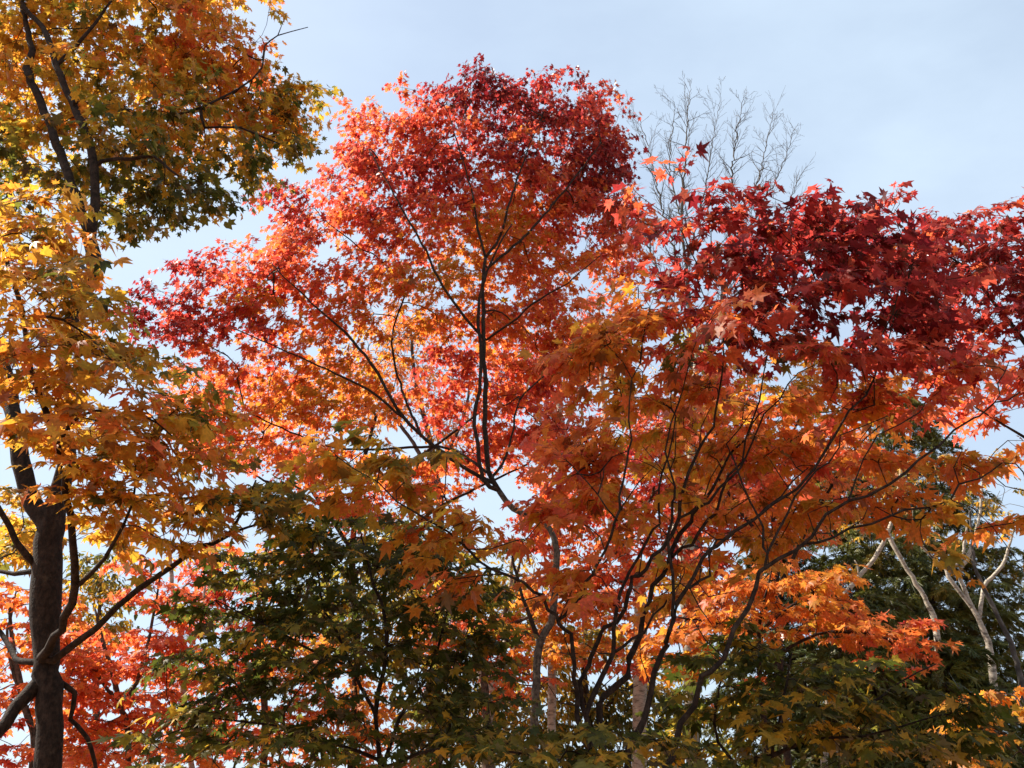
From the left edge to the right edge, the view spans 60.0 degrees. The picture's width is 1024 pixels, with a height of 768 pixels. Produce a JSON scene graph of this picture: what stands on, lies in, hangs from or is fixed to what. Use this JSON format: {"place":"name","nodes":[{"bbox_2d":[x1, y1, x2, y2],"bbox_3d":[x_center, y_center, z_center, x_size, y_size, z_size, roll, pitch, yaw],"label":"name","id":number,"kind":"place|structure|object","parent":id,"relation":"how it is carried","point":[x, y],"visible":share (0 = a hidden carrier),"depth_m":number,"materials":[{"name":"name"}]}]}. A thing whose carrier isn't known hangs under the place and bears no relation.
{"place":"outdoors","nodes":[
{"label":"outdoors","id":0,"kind":"place"},
{"bbox_2d":[0,0,1023,767],"label":"sky","id":1,"kind":"structure","parent":0,"point":[930,93],"materials":[{"name":"blue"}]},
{"bbox_3d":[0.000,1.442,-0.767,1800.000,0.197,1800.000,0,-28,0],"label":"ground","id":2,"kind":"structure","parent":0,"visible":0},
{"bbox_2d":[0,581,118,767],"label":"maple tree","id":3,"kind":"object","parent":2,"relation":"on","point":[12,604],"visible":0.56,"depth_m":11.11,"materials":[{"name":"red plant"}]},
{"bbox_2d":[0,521,140,767],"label":"broadleaf tree","id":4,"kind":"object","parent":2,"relation":"on","point":[102,585],"visible":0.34,"depth_m":16.00,"materials":[{"name":"yellow plant"}]},
{"bbox_2d":[3,549,244,767],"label":"maple tree","id":5,"kind":"object","parent":2,"relation":"on","point":[155,643],"visible":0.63,"depth_m":11.89,"materials":[{"name":"red plant"}]},
{"bbox_2d":[0,0,343,767],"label":"maple tree","id":6,"kind":"object","parent":2,"relation":"on","point":[184,60],"visible":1,"depth_m":5.64,"materials":[{"name":"orange plant"}]},
{"bbox_2d":[140,542,205,767],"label":"birch tree","id":7,"kind":"object","parent":2,"relation":"on","point":[171,580],"visible":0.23,"depth_m":13.65,"materials":[{"name":"grey plant"}]},
{"bbox_2d":[146,490,449,767],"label":"maple tree","id":8,"kind":"object","parent":2,"relation":"on","point":[309,716],"visible":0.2,"depth_m":13.73,"materials":[{"name":"red plant"}]},
{"bbox_2d":[102,53,664,757],"bbox_3d":[-1.521,0.503,12.255,8.317,14.154,2.869,5,-28,-9],"label":"maple tree","id":9,"kind":"object","parent":2,"relation":"on","point":[512,227],"visible":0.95,"depth_m":13.21,"materials":[{"name":"red plant"}]},
{"bbox_2d":[144,276,645,767],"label":"maple tree","id":10,"kind":"object","parent":2,"relation":"on","point":[497,375],"visible":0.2,"depth_m":16.10,"materials":[{"name":"orange plant"}]},
{"bbox_2d":[88,502,726,767],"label":"maple tree","id":11,"kind":"object","parent":2,"relation":"on","point":[277,624],"visible":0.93,"depth_m":4.82,"materials":[{"name":"green plant"}]},
{"bbox_2d":[328,289,494,765],"bbox_3d":[-2.310,3.779,17.634,3.887,13.489,2.808,0,-28,0],"label":"broadleaf tree","id":12,"kind":"object","parent":2,"relation":"on","point":[428,436],"visible":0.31,"depth_m":19.66,"materials":[{"name":"orange plant"}]},
{"bbox_2d":[380,506,546,767],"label":"birch tree","id":13,"kind":"object","parent":2,"relation":"on","point":[510,566],"visible":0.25,"depth_m":15.34,"materials":[{"name":"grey plant"}]},
{"bbox_2d":[266,527,729,767],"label":"broadleaf tree","id":14,"kind":"object","parent":2,"relation":"on","point":[617,720],"visible":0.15,"depth_m":16.03,"materials":[{"name":"green plant"}]},
{"bbox_2d":[532,287,600,732],"bbox_3d":[0.922,3.085,14.044,1.490,11.278,1.569,-14,-31,25],"label":"birch tree","id":15,"kind":"object","parent":2,"relation":"on","point":[551,720],"visible":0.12,"depth_m":13.43,"materials":[{"name":"beige plant"}]},
{"bbox_2d":[571,305,706,767],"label":"birch tree","id":16,"kind":"object","parent":2,"relation":"on","point":[639,696],"visible":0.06,"depth_m":15.23,"materials":[{"name":"grey plant"}]},
{"bbox_2d":[413,371,880,767],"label":"maple tree","id":17,"kind":"object","parent":2,"relation":"on","point":[650,490],"visible":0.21,"depth_m":13.03,"materials":[{"name":"orange plant"}]},
{"bbox_2d":[272,141,1023,767],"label":"maple tree","id":18,"kind":"object","parent":2,"relation":"on","point":[848,269],"visible":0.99,"depth_m":5.35,"materials":[{"name":"red plant"}]},
{"bbox_2d":[667,323,732,764],"bbox_3d":[4.191,3.941,17.242,1.940,12.746,1.887,24,-36,-37],"label":"birch tree","id":19,"kind":"object","parent":2,"relation":"on","point":[686,647],"visible":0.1,"depth_m":17.42,"materials":[{"name":"beige plant"}]},
{"bbox_2d":[617,73,816,741],"bbox_3d":[5.635,0.667,21.273,5.869,22.727,2.581,0,-28,0],"label":"bare tree","id":20,"kind":"object","parent":2,"relation":"on","point":[680,213],"visible":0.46,"depth_m":24.65,"materials":[{"name":"grey plant"}]},
{"bbox_2d":[700,538,840,767],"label":"conifer tree","id":21,"kind":"object","parent":2,"relation":"on","point":[785,600],"visible":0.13,"depth_m":18.59,"materials":[{"name":"green plant"}]},
{"bbox_2d":[625,352,928,767],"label":"maple tree","id":22,"kind":"object","parent":2,"relation":"on","point":[788,437],"visible":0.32,"depth_m":10.41,"materials":[{"name":"orange plant"}]},
{"bbox_2d":[603,559,963,753],"bbox_3d":[2.346,3.440,7.367,3.078,4.388,1.640,0,-28,0],"label":"maple tree","id":23,"kind":"object","parent":2,"relation":"on","point":[900,639],"visible":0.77,"depth_m":7.92,"materials":[{"name":"orange plant"}]},
{"bbox_2d":[632,616,1023,767],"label":"maple tree","id":24,"kind":"object","parent":2,"relation":"on","point":[964,746],"visible":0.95,"depth_m":5.00,"materials":[{"name":"green plant"}]},
{"bbox_2d":[790,588,957,767],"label":"conifer tree","id":25,"kind":"object","parent":2,"relation":"on","point":[874,603],"visible":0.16,"depth_m":12.55,"materials":[{"name":"green plant"}]},
{"bbox_2d":[735,463,1023,767],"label":"conifer tree","id":26,"kind":"object","parent":2,"relation":"on","point":[878,572],"visible":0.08,"depth_m":18.00,"materials":[{"name":"green plant"}]},
{"bbox_2d":[820,458,939,767],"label":"birch tree","id":27,"kind":"object","parent":2,"relation":"on","point":[861,573],"visible":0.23,"depth_m":15.95,"materials":[{"name":"grey plant"}]},
{"bbox_2d":[850,470,944,735],"bbox_3d":[7.452,5.338,15.837,1.308,8.993,1.497,12,-30,-21],"label":"birch tree","id":28,"kind":"object","parent":2,"relation":"on","point":[930,609],"visible":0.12,"depth_m":16.66,"materials":[{"name":"grey plant"}]},
{"bbox_2d":[828,393,1023,766],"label":"conifer tree","id":29,"kind":"object","parent":2,"relation":"on","point":[1008,612],"visible":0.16,"depth_m":19.70,"materials":[{"name":"green plant"}]},
{"bbox_2d":[867,180,1023,446],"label":"maple tree","id":30,"kind":"object","parent":2,"relation":"on","point":[1008,229],"visible":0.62,"depth_m":7.98,"materials":[{"name":"red plant"}]},
{"bbox_2d":[883,640,1023,767],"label":"conifer tree","id":31,"kind":"object","parent":2,"relation":"on","point":[959,668],"visible":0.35,"depth_m":11.82,"materials":[{"name":"green plant"}]},
{"bbox_2d":[897,448,1023,732],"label":"birch tree","id":32,"kind":"object","parent":2,"relation":"on","point":[965,597],"visible":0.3,"depth_m":15.27,"materials":[{"name":"grey plant"}]},
{"bbox_2d":[927,686,1023,767],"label":"maple tree","id":33,"kind":"object","parent":2,"relation":"on","point":[999,697],"visible":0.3,"depth_m":6.76,"materials":[{"name":"orange plant"}]},
{"bbox_2d":[949,484,1023,703],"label":"bare tree","id":34,"kind":"object","parent":2,"relation":"on","point":[1019,672],"visible":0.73,"depth_m":12.92,"materials":[{"name":"grey plant"}]}
]}

